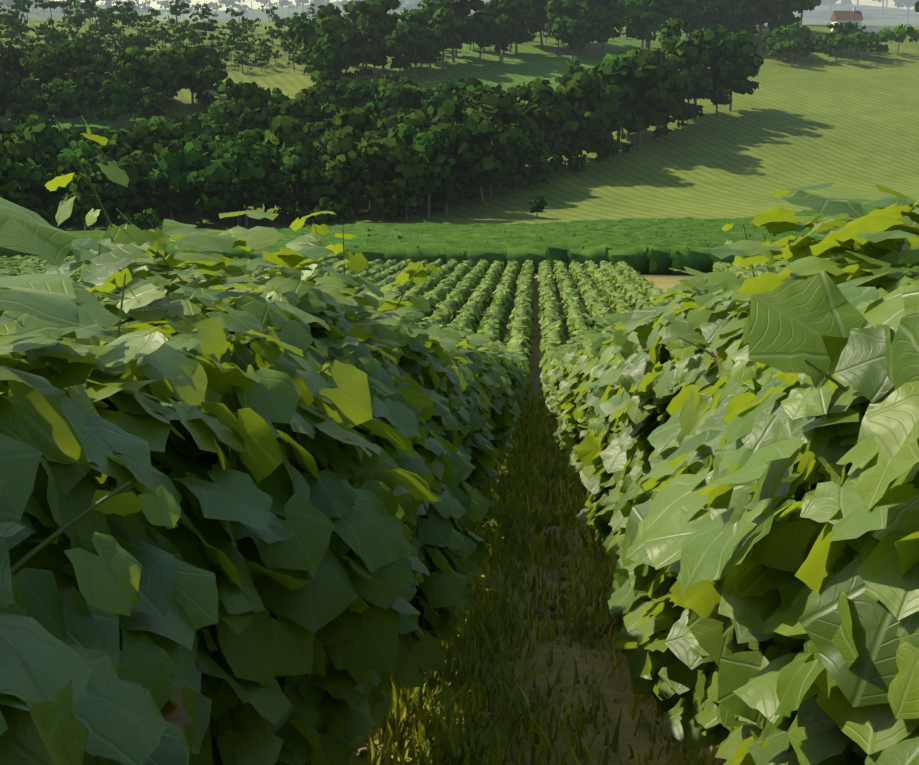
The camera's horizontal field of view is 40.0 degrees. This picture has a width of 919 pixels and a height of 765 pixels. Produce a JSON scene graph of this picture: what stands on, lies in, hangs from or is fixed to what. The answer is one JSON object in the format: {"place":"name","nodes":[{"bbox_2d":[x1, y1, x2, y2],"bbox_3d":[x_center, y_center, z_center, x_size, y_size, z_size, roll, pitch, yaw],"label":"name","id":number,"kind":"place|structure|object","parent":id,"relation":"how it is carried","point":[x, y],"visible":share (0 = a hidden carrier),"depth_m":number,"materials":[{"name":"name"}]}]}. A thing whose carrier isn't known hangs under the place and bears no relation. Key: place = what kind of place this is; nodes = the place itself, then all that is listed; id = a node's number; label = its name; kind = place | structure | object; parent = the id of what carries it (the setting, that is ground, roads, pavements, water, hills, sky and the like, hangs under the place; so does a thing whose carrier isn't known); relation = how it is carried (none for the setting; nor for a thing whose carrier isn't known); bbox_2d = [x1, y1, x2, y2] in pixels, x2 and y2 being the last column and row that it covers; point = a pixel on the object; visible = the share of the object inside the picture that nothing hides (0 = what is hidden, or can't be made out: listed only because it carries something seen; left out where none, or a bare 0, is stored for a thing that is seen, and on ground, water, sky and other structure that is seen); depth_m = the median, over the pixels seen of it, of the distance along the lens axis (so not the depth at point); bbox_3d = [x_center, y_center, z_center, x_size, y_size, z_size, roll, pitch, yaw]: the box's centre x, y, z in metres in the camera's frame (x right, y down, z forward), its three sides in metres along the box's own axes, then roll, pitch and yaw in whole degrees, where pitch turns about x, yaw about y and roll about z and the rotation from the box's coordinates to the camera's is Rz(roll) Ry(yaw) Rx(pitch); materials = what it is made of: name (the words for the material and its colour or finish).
{"place":"outdoors","nodes":[
{"label":"outdoors","id":0,"kind":"place"},
{"bbox_2d":[0,200,916,274],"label":"maize field","id":1,"kind":"structure","parent":0,"point":[650,246],"depth_m":109.21,"materials":[{"name":"green plant"}]},
{"bbox_2d":[0,0,918,764],"bbox_3d":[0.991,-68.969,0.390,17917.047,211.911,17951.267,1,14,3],"label":"terrain","id":2,"kind":"structure","parent":0,"point":[846,122],"depth_m":276.96,"materials":[{"name":"green plant"}]},
{"bbox_2d":[0,255,667,395],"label":"vine rows","id":3,"kind":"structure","parent":2,"relation":"on","point":[457,290],"depth_m":64.33,"materials":[{"name":"green plant"}]},
{"bbox_2d":[0,0,918,230],"bbox_3d":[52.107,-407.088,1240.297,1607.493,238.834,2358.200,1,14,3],"label":"trees","id":4,"kind":"object","parent":2,"relation":"on","point":[243,150],"materials":[{"name":"green plant"}]},
{"bbox_2d":[386,448,650,764],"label":"fallen leaves","id":5,"kind":"object","parent":2,"relation":"on","point":[523,744],"visible":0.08,"depth_m":4.04,"materials":[{"name":"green plant"}]},
{"bbox_2d":[355,474,726,764],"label":"soil clods","id":6,"kind":"object","parent":2,"relation":"on","point":[539,607],"visible":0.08,"depth_m":5.18,"materials":[{"name":"brown soil"}]},
{"bbox_2d":[830,7,894,32],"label":"house","id":7,"kind":"structure","parent":2,"relation":"on","point":[854,16],"depth_m":485.65,"materials":[{"name":"tile"}]},
{"bbox_3d":[0.323,0.428,15.090,0.474,8.705,33.919,1,14,3],"label":"vine row","id":8,"kind":"object","parent":2,"relation":"on","visible":0},
{"bbox_2d":[0,116,502,764],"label":"vine leaves","id":9,"kind":"object","parent":8,"relation":"attached to","point":[274,552],"visible":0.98,"depth_m":1.48,"materials":[{"name":"green plant"}]},
{"bbox_2d":[11,115,503,573],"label":"vine shoots","id":10,"kind":"object","parent":8,"relation":"attached to","point":[17,565],"visible":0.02,"depth_m":0.97,"materials":[{"name":"green plant"}]},
{"bbox_2d":[421,317,530,463],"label":"vine leaves","id":11,"kind":"object","parent":8,"relation":"attached to","point":[501,377],"visible":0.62,"depth_m":8.00,"materials":[{"name":"green plant"}]},
{"bbox_3d":[1.557,0.469,15.150,0.443,8.613,33.789,1,14,3],"label":"vine row","id":12,"kind":"object","parent":2,"relation":"on","visible":0},
{"bbox_2d":[540,310,632,485],"bbox_3d":[1.773,-0.086,19.504,0.940,7.084,26.197,1,14,3],"label":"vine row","id":13,"kind":"object","parent":12,"relation":"attached to","point":[569,383],"visible":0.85,"depth_m":7.70,"materials":[{"name":"green plant"}]},
{"bbox_2d":[570,223,864,503],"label":"vine stems","id":14,"kind":"object","parent":12,"relation":"attached to","point":[837,383],"visible":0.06,"depth_m":1.99,"materials":[{"name":"green plant"}]},
{"bbox_2d":[575,182,918,764],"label":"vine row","id":15,"kind":"object","parent":12,"relation":"attached to","point":[762,540],"visible":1,"depth_m":1.42,"materials":[{"name":"green plant"}]},
{"bbox_2d":[51,0,913,10],"label":"sky","id":16,"kind":"structure","parent":0,"point":[255,5],"materials":[{"name":"white"}]},
{"bbox_2d":[362,394,717,764],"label":"aisle grass","id":17,"kind":"structure","parent":0,"point":[516,481],"depth_m":4.89,"materials":[{"name":"green plant"}]},
{"bbox_2d":[713,261,782,280],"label":"vine rows","id":18,"kind":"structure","parent":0,"point":[720,266],"depth_m":86.87,"materials":[{"name":"green plant"}]}
]}

